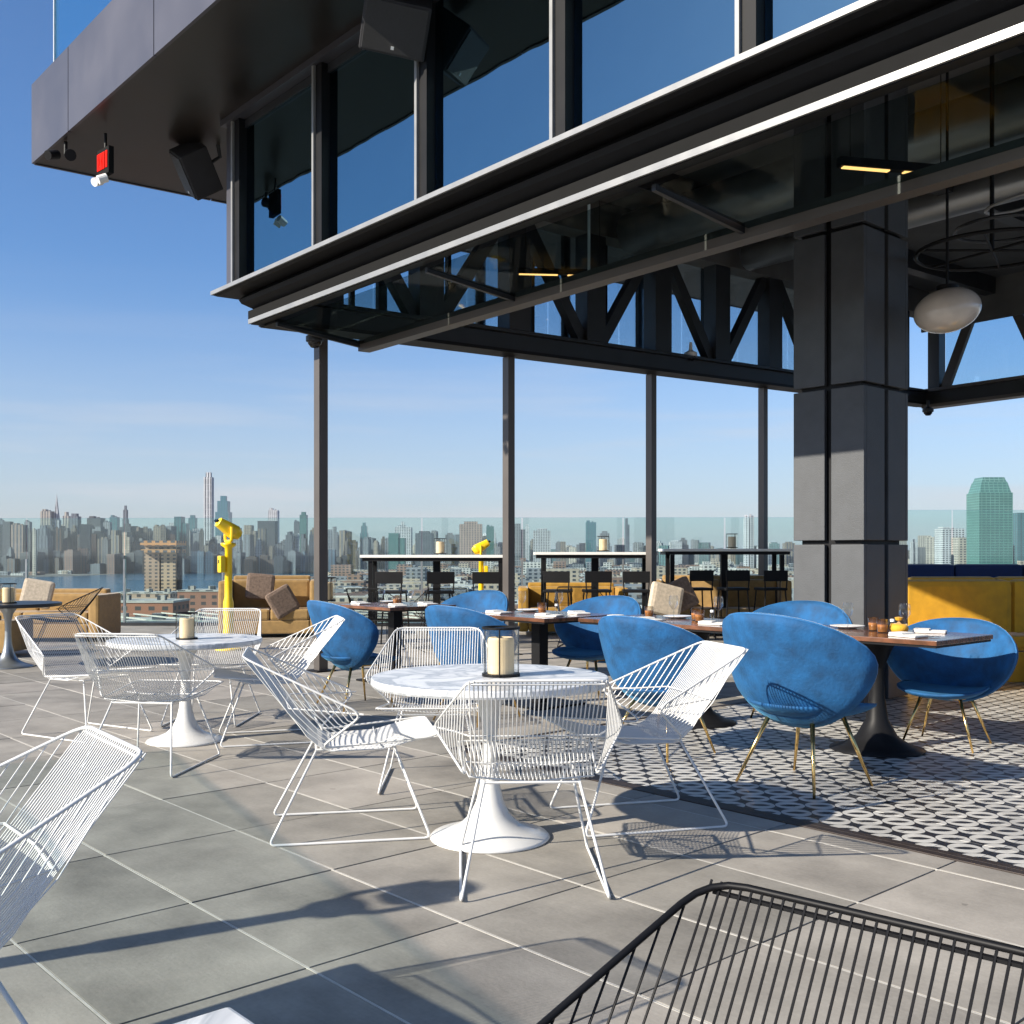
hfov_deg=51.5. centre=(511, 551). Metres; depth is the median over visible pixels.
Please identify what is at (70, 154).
spotlight
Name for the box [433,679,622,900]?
wire chair
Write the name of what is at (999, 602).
banquette
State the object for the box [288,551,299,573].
city building
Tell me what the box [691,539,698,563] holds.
city building
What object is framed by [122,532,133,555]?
city building
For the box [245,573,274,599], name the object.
cushion
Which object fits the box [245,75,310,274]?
window
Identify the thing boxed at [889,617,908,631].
yellow cloth bundle
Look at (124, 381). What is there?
sky
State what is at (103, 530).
city building
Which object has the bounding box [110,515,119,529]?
city building
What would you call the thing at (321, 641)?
wire chair
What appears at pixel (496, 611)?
folded napkin
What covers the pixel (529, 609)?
plate
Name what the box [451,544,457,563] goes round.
city building
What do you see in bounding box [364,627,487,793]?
wire chair
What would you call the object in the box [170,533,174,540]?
city building
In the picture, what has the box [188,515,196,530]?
city building
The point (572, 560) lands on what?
city building
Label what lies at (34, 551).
city building
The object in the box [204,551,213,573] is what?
city building
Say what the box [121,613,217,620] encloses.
brick block
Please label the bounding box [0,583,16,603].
candle lantern
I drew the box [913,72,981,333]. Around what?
globe lamp
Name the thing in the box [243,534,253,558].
city building
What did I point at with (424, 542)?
city building
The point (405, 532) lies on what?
city building
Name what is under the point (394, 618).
dining table
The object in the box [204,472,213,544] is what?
city building
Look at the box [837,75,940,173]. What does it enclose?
pendant light
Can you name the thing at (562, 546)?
city building
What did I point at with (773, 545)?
city building
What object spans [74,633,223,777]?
wire chair
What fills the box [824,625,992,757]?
dining table
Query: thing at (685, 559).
city building
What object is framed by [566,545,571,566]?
city building
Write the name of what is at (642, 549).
city building
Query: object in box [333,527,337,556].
city building
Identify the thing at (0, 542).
city building
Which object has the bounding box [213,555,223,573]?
city building
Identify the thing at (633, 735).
wire chair
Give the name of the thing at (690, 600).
cushion
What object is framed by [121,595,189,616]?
brick block
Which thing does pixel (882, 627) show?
amber tumbler
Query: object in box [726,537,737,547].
candle lantern
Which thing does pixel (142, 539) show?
city building
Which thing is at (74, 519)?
city building
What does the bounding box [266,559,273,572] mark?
city building
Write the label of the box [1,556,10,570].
city building
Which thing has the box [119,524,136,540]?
city building
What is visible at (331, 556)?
city building
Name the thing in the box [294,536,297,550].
city building
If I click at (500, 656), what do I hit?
candle lantern
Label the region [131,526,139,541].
city building
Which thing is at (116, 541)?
city building
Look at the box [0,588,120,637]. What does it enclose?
tan sofa
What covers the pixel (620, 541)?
city building
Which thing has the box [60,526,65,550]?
city building
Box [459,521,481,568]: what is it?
city building
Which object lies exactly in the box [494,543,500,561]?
city building
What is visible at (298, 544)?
city building
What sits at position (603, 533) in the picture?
city building
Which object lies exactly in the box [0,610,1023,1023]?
paver floor
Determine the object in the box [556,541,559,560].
city building
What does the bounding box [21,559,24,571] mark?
city building
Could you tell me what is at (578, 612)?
folded napkin
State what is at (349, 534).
city building
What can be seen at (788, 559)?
city building
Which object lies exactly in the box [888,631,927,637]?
folded napkin
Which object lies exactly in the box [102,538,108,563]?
city building
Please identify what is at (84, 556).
city building
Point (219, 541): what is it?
city building
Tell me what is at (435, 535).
city building
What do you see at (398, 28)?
wall speaker
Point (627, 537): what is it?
city building
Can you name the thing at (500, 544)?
city building
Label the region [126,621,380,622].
roof terrace
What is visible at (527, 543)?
city building
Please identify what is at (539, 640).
dining table
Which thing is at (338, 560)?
city building
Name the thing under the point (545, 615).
folded napkin
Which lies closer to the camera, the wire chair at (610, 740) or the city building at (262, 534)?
the wire chair at (610, 740)
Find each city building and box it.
[0,524,1,562]
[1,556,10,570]
[2,521,12,556]
[6,558,19,572]
[7,547,14,557]
[11,523,27,558]
[20,552,31,571]
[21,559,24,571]
[24,520,31,531]
[28,531,31,551]
[31,551,44,571]
[32,528,36,574]
[37,525,52,548]
[37,549,52,572]
[40,509,54,524]
[43,559,49,573]
[47,525,54,530]
[51,531,54,550]
[53,551,63,572]
[55,527,61,550]
[55,557,62,573]
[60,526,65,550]
[61,512,68,527]
[63,528,70,550]
[64,549,79,573]
[69,514,80,533]
[71,525,76,533]
[71,532,76,548]
[77,548,88,573]
[80,524,90,558]
[87,516,104,527]
[90,563,106,573]
[91,531,104,563]
[91,534,96,563]
[92,527,107,536]
[98,537,110,562]
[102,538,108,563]
[103,520,111,534]
[107,554,119,573]
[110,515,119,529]
[111,530,121,553]
[115,553,125,573]
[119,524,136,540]
[122,506,128,526]
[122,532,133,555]
[126,552,134,572]
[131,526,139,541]
[132,540,140,551]
[133,550,142,572]
[136,526,142,537]
[139,538,145,548]
[143,527,149,540]
[148,528,152,539]
[153,525,160,540]
[160,525,165,540]
[165,526,176,540]
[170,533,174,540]
[174,517,188,557]
[182,558,188,573]
[186,556,190,573]
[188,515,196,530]
[190,531,196,555]
[191,551,196,573]
[193,533,198,550]
[197,551,204,573]
[199,528,203,550]
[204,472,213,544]
[204,545,209,551]
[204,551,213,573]
[206,543,215,553]
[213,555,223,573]
[215,496,231,539]
[216,535,223,553]
[232,558,234,572]
[233,552,244,572]
[234,528,241,551]
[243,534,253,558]
[244,525,257,555]
[244,559,252,573]
[246,556,258,572]
[255,538,261,556]
[258,521,277,554]
[258,529,266,554]
[259,555,269,572]
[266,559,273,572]
[268,508,278,542]
[269,546,271,558]
[272,546,274,558]
[274,556,285,573]
[275,543,283,556]
[282,560,287,573]
[284,532,293,559]
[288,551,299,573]
[294,520,299,535]
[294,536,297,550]
[297,530,299,551]
[300,512,307,555]
[300,551,307,572]
[301,534,307,555]
[309,532,313,571]
[310,560,313,572]
[328,529,332,548]
[328,549,335,571]
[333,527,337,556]
[336,557,341,564]
[339,530,346,556]
[342,555,350,564]
[345,530,351,540]
[346,539,352,564]
[352,540,357,568]
[358,547,359,568]
[360,523,368,568]
[363,537,370,569]
[371,544,379,568]
[373,540,378,568]
[380,536,384,568]
[385,538,387,569]
[388,533,405,568]
[395,526,411,563]
[412,544,414,564]
[415,531,433,566]
[431,531,437,554]
[445,533,454,563]
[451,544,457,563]
[455,534,458,563]
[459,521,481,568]
[482,536,485,554]
[486,525,493,554]
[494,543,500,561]
[498,542,502,554]
[515,524,524,559]
[525,524,528,561]
[530,539,532,561]
[533,528,550,564]
[551,549,555,563]
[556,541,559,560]
[560,542,565,560]
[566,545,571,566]
[569,547,575,563]
[576,543,584,565]
[585,520,595,567]
[600,531,608,565]
[614,545,624,564]
[617,538,624,544]
[625,518,629,561]
[633,542,643,562]
[637,542,644,562]
[639,546,645,562]
[657,541,662,550]
[659,545,668,565]
[669,540,681,564]
[679,538,688,564]
[689,555,693,564]
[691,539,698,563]
[699,542,709,563]
[728,548,735,563]
[736,555,743,564]
[744,515,748,565]
[749,514,753,567]
[754,546,755,567]
[756,546,771,567]
[769,542,779,563]
[782,542,794,563]
[899,541,906,544]
[909,539,917,563]
[917,547,925,563]
[918,535,929,546]
[926,536,933,563]
[934,527,964,563]
[951,537,965,564]
[1013,513,1023,563]
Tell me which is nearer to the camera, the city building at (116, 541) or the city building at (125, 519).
the city building at (116, 541)
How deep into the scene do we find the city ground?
3490.74 m
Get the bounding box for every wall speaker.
[169,142,222,199]
[359,0,431,61]
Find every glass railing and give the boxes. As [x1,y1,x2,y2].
[25,559,623,625]
[951,555,953,564]
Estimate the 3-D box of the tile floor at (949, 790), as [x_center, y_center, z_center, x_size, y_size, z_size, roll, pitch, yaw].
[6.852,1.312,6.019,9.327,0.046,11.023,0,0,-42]
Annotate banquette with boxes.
[908,564,1023,577]
[908,576,1023,580]
[908,579,1023,681]
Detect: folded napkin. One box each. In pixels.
[351,601,370,603]
[382,600,392,602]
[388,603,406,606]
[417,602,437,604]
[485,610,511,613]
[535,613,562,616]
[567,610,590,614]
[642,616,662,620]
[698,620,721,624]
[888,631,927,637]
[912,628,946,633]
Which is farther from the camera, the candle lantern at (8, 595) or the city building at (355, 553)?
the city building at (355, 553)
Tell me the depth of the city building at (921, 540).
5625.73 m
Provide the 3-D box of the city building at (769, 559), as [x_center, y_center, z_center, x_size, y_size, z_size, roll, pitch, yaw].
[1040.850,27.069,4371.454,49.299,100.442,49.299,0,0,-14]
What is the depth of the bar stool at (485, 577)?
14.37 m
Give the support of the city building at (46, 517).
on the city ground
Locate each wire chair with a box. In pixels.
[0,725,145,1023]
[14,613,156,742]
[27,587,102,654]
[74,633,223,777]
[157,608,260,726]
[213,615,344,747]
[242,647,437,846]
[345,588,408,652]
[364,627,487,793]
[413,587,467,651]
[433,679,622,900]
[537,879,1023,1023]
[543,641,748,837]
[554,586,602,646]
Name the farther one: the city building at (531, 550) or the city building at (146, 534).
the city building at (146, 534)
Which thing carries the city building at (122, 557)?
on the city ground
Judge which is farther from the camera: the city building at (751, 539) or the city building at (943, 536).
the city building at (751, 539)
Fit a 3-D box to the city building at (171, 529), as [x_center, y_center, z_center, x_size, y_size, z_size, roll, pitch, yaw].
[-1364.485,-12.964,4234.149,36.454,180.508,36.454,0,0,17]
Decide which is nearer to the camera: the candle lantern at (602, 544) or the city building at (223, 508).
the candle lantern at (602, 544)
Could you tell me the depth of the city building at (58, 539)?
4225.35 m
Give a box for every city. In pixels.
[0,559,793,609]
[0,560,793,617]
[18,558,1023,614]
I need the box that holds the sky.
[0,0,1023,551]
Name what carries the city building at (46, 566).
on the city ground
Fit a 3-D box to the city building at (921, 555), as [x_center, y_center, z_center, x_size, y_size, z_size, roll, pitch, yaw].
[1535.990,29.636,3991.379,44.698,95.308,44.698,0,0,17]
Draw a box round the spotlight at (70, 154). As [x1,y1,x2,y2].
[44,141,75,160]
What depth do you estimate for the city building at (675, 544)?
4879.30 m
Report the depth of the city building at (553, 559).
5385.23 m
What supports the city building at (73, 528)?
on the city ground
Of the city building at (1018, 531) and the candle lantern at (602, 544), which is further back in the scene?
the city building at (1018, 531)
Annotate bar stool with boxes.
[375,572,410,646]
[422,572,454,644]
[472,572,499,590]
[543,571,572,609]
[582,571,611,599]
[622,571,649,600]
[680,570,715,638]
[714,570,749,637]
[753,570,787,611]
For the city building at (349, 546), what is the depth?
3966.97 m
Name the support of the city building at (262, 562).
on the city ground
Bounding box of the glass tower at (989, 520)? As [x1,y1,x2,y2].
[966,477,1012,563]
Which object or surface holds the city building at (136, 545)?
on the city ground
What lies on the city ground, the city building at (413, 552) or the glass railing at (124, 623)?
the city building at (413, 552)
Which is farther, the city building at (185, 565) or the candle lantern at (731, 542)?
the city building at (185, 565)
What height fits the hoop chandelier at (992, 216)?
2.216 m
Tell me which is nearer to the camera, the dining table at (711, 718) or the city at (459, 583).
the dining table at (711, 718)
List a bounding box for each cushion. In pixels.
[19,578,54,608]
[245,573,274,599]
[265,584,299,618]
[647,581,683,615]
[668,576,698,611]
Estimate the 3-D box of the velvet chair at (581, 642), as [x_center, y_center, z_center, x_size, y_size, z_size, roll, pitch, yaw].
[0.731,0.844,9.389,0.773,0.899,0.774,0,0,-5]
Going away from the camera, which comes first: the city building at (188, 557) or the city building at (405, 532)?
the city building at (188, 557)
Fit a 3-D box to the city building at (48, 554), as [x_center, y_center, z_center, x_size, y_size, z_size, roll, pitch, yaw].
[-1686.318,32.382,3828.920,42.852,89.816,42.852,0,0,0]
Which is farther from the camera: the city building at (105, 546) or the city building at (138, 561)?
the city building at (105, 546)
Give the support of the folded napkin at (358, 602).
on the dining table at (394, 618)
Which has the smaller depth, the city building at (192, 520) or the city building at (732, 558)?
the city building at (192, 520)
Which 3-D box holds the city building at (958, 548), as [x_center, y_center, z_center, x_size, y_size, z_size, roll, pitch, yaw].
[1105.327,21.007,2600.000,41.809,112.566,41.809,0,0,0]
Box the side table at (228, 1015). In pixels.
[174,1007,253,1023]
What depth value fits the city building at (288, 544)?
3897.67 m
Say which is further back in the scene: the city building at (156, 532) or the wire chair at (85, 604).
the city building at (156, 532)
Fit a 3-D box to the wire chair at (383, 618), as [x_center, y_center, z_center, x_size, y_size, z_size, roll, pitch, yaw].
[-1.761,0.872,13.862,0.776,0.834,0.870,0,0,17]
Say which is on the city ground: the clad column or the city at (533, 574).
the city at (533, 574)
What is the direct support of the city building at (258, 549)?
on the city ground
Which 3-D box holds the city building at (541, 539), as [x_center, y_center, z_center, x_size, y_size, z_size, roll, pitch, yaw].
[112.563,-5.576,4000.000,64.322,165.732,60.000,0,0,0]
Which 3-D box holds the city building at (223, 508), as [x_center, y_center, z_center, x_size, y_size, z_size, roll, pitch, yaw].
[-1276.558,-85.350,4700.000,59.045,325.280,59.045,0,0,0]
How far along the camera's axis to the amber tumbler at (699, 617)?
7.97 m
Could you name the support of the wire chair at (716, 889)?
on the paver floor at (188, 894)
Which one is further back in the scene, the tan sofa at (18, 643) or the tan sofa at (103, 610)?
the tan sofa at (103, 610)
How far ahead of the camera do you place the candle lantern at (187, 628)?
7.18 m
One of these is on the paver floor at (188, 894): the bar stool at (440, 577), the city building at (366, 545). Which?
the bar stool at (440, 577)
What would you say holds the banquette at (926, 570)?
on the paver floor at (188, 894)
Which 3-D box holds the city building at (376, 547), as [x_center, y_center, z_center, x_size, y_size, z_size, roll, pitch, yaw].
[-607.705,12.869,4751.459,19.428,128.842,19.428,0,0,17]
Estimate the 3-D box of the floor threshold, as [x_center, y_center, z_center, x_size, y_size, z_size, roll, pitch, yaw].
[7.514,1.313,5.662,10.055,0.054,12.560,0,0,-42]
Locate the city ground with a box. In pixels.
[0,555,715,577]
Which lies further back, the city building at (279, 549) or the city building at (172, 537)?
the city building at (172, 537)
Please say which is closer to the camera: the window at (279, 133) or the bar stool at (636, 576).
the window at (279, 133)
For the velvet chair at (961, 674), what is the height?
0.836 m
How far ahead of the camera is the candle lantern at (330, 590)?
14.93 m
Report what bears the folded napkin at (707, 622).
on the dining table at (711, 718)
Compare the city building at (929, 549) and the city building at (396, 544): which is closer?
the city building at (929, 549)
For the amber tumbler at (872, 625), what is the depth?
7.04 m
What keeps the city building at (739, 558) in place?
on the city ground
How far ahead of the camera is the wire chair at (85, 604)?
13.48 m
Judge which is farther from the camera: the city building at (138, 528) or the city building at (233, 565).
the city building at (138, 528)
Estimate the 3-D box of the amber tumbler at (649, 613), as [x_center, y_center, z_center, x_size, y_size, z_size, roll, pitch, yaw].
[1.100,0.480,8.522,0.076,0.090,0.076,0,0,-31]
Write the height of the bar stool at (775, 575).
1.021 m
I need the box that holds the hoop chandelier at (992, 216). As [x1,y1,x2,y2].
[913,55,1023,271]
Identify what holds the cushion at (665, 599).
on the low bench
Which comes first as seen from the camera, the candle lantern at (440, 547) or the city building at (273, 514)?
the candle lantern at (440, 547)
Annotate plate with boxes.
[517,608,537,611]
[663,615,691,618]
[830,624,864,628]
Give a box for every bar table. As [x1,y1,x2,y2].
[360,555,502,625]
[533,552,658,613]
[658,549,791,635]
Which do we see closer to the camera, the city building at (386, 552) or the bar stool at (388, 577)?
the bar stool at (388, 577)
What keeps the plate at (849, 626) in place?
on the dining table at (876, 736)
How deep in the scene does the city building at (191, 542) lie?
4267.55 m
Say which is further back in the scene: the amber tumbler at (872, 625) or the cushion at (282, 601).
the cushion at (282, 601)
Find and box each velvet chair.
[307,600,398,711]
[425,605,520,727]
[430,590,507,664]
[552,595,641,703]
[598,615,715,762]
[722,612,877,798]
[750,600,852,717]
[887,617,1017,752]
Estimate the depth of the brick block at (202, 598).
686.00 m
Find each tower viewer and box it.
[214,518,242,650]
[472,539,490,589]
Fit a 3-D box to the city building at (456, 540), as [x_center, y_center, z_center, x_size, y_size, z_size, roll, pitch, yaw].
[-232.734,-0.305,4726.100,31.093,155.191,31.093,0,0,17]
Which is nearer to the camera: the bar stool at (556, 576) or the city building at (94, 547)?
the bar stool at (556, 576)
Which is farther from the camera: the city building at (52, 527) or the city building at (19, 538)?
the city building at (52, 527)
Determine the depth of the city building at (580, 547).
4320.56 m
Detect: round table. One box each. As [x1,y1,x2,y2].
[0,601,61,669]
[105,633,261,747]
[371,664,608,853]
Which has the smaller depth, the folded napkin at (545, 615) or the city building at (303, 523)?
the folded napkin at (545, 615)
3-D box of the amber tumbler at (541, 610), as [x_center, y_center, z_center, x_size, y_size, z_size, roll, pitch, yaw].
[0.254,0.480,8.955,0.076,0.090,0.076,0,0,-42]
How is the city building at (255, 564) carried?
on the city ground
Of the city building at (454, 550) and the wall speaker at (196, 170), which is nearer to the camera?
the wall speaker at (196, 170)
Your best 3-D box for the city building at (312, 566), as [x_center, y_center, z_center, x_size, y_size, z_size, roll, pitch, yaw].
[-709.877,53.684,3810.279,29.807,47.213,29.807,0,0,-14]
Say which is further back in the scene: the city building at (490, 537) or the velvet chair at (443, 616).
the city building at (490, 537)
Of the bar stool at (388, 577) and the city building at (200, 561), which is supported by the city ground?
the city building at (200, 561)
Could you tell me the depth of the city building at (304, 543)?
4096.05 m
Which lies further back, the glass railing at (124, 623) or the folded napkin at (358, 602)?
the glass railing at (124, 623)
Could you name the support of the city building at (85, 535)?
on the city ground
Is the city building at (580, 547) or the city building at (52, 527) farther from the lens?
the city building at (580, 547)
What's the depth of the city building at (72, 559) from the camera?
3743.14 m
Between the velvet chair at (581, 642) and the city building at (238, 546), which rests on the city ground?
the city building at (238, 546)
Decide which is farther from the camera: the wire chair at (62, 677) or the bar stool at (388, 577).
the bar stool at (388, 577)
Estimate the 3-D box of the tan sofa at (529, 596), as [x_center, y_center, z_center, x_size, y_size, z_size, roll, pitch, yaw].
[0.949,0.860,16.800,1.697,0.740,0.900,0,0,0]
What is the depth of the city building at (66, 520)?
4985.93 m
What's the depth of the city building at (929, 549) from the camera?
3777.01 m
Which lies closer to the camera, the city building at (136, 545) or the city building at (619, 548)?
the city building at (136, 545)
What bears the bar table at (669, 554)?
on the paver floor at (188, 894)
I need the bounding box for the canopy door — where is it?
[276,137,1023,352]
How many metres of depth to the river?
2855.97 m
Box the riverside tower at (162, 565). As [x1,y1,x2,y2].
[140,541,185,590]
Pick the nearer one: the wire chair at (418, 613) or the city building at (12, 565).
the wire chair at (418, 613)
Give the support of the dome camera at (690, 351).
attached to the glass pavilion
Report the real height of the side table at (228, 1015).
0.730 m
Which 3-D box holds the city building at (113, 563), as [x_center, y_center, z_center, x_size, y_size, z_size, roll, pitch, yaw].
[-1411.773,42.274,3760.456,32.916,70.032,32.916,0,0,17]
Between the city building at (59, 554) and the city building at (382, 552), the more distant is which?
the city building at (382, 552)
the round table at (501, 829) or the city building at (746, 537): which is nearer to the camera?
the round table at (501, 829)
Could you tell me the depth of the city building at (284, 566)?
3770.86 m
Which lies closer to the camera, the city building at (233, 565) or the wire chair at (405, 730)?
the wire chair at (405, 730)
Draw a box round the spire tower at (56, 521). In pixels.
[52,496,60,527]
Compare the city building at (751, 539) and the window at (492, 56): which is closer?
the window at (492, 56)
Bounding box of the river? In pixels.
[0,569,387,592]
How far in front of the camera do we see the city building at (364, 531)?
4583.82 m
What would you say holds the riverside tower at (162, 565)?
on the city ground
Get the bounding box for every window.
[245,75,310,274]
[328,43,413,237]
[433,0,548,189]
[574,0,734,127]
[765,0,858,41]
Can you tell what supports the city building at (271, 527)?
on the city ground
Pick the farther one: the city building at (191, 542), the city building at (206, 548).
the city building at (191, 542)
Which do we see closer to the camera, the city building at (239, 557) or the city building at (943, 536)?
the city building at (943, 536)
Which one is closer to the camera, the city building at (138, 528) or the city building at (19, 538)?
the city building at (19, 538)
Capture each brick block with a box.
[118,589,176,598]
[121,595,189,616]
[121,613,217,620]
[176,586,217,616]
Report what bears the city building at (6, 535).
on the city ground
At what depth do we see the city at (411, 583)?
1577.71 m
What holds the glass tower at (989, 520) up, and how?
on the city ground
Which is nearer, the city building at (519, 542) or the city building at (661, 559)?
the city building at (519, 542)
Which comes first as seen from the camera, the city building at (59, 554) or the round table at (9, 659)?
the round table at (9, 659)
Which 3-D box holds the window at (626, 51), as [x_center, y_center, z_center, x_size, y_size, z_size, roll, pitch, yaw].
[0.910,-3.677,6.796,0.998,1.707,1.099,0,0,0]
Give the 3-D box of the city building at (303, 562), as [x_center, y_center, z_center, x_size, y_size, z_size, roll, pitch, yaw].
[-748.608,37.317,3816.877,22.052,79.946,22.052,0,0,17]
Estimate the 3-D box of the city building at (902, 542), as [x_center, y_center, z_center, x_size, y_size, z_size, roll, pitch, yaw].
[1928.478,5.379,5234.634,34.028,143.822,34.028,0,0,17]
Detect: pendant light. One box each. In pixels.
[516,200,599,275]
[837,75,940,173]
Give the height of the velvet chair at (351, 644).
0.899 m
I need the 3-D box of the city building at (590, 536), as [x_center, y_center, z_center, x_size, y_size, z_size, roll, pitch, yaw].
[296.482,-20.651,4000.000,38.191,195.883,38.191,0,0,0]
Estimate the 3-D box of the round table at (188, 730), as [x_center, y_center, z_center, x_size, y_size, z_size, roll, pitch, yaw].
[-2.230,0.941,7.250,1.022,0.697,1.022,0,0,27]
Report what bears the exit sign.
hanging from the glass pavilion
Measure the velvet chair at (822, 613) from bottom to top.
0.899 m
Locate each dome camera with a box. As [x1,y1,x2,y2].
[306,330,322,347]
[684,342,696,360]
[922,400,933,415]
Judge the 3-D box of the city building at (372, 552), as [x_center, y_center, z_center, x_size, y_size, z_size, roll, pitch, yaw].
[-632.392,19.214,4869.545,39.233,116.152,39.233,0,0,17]
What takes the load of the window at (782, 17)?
in the glass pavilion
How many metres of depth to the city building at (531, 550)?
4293.91 m
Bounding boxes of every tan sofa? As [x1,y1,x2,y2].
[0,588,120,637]
[0,615,32,652]
[218,575,313,633]
[518,582,627,631]
[657,575,791,618]
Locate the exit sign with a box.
[91,133,113,186]
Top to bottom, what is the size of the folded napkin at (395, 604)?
0.025 m
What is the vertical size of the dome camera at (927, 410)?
0.265 m
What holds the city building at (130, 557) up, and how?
on the city ground
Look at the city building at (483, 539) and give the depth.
4493.40 m
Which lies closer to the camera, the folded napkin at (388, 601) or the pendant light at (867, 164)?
the pendant light at (867, 164)
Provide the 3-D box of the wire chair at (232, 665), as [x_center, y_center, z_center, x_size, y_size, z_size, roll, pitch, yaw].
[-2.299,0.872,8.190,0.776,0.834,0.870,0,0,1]
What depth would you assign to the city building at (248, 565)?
3740.25 m
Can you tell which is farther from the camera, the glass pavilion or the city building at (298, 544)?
the city building at (298, 544)
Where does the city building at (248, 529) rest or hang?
on the city ground
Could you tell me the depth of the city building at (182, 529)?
4278.61 m
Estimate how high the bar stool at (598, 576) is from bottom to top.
1.021 m
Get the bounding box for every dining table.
[336,602,455,682]
[480,610,611,710]
[578,614,735,728]
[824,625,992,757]
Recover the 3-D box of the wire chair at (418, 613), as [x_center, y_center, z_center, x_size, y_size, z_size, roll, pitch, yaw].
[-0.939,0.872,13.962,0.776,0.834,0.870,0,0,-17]
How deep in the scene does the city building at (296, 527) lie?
4588.44 m
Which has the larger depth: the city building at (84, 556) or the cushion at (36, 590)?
the city building at (84, 556)
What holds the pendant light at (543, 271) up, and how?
hanging from the glass pavilion
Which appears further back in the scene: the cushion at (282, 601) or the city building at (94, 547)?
the city building at (94, 547)
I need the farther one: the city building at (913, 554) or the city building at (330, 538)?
the city building at (330, 538)
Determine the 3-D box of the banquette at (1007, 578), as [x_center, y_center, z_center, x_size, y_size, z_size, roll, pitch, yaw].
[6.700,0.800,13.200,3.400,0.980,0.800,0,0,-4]
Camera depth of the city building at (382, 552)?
4866.57 m
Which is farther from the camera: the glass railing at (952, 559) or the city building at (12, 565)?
the city building at (12, 565)
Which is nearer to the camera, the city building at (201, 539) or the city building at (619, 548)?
the city building at (201, 539)
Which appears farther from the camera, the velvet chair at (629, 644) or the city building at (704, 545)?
the city building at (704, 545)
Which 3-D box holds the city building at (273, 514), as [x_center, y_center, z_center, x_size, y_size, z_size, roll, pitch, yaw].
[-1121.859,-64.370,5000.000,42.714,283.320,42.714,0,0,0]
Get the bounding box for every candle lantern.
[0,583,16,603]
[176,612,197,639]
[328,577,335,600]
[434,538,445,553]
[482,625,519,677]
[597,536,608,550]
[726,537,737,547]
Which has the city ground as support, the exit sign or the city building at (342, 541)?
the city building at (342, 541)
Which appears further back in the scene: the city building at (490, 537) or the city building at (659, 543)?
the city building at (659, 543)
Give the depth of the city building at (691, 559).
4942.62 m
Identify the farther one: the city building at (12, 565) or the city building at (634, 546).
the city building at (634, 546)
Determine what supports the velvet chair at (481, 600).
on the paver floor at (188, 894)
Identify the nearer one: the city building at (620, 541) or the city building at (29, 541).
the city building at (29, 541)
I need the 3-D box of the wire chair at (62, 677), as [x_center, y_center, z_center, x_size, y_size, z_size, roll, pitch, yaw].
[-3.054,0.872,7.570,0.870,0.834,0.776,0,0,30]
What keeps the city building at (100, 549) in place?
on the city ground
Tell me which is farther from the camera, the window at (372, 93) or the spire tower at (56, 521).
the spire tower at (56, 521)
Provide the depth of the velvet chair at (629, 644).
6.55 m
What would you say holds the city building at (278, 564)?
on the city ground
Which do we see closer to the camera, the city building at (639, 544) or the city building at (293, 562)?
the city building at (293, 562)
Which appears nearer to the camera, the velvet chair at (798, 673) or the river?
the velvet chair at (798, 673)
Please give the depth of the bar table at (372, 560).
14.81 m
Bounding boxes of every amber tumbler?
[538,607,545,612]
[645,610,652,616]
[695,614,703,620]
[868,622,878,629]
[877,624,887,631]
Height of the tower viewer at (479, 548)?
1.496 m
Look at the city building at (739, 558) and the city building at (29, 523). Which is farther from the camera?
the city building at (739, 558)
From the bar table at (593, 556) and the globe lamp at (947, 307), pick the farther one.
the bar table at (593, 556)
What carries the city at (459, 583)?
on the city ground
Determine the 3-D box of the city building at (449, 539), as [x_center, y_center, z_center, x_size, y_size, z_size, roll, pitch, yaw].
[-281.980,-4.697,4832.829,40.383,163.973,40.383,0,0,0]
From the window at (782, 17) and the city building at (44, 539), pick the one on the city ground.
the city building at (44, 539)
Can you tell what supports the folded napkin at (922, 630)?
on the dining table at (876, 736)
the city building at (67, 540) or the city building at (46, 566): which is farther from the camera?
the city building at (67, 540)
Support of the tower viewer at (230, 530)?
on the paver floor at (188, 894)
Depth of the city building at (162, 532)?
4074.60 m
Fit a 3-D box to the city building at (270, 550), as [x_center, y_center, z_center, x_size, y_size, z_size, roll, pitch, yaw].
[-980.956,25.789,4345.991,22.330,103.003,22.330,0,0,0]
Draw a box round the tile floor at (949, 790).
[480,682,1023,866]
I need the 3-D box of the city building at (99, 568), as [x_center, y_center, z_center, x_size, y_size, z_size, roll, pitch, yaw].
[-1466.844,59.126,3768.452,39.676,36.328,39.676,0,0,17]
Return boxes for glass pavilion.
[32,0,1023,672]
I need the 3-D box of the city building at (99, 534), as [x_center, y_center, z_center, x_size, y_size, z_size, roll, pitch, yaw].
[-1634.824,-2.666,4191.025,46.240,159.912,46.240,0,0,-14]
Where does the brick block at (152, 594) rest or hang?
on the city ground
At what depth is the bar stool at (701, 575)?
15.64 m
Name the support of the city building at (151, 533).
on the city ground
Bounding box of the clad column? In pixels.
[794,87,907,702]
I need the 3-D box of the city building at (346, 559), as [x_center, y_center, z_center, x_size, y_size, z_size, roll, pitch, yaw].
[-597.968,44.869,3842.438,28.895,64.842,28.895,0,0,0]
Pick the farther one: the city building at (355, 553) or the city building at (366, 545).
the city building at (355, 553)
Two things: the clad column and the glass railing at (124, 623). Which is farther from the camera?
the glass railing at (124, 623)
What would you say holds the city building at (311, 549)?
on the city ground
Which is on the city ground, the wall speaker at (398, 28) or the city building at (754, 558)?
the city building at (754, 558)
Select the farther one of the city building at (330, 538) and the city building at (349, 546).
the city building at (330, 538)
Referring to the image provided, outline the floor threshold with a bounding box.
[449,701,1023,875]
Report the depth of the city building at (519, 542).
4175.73 m

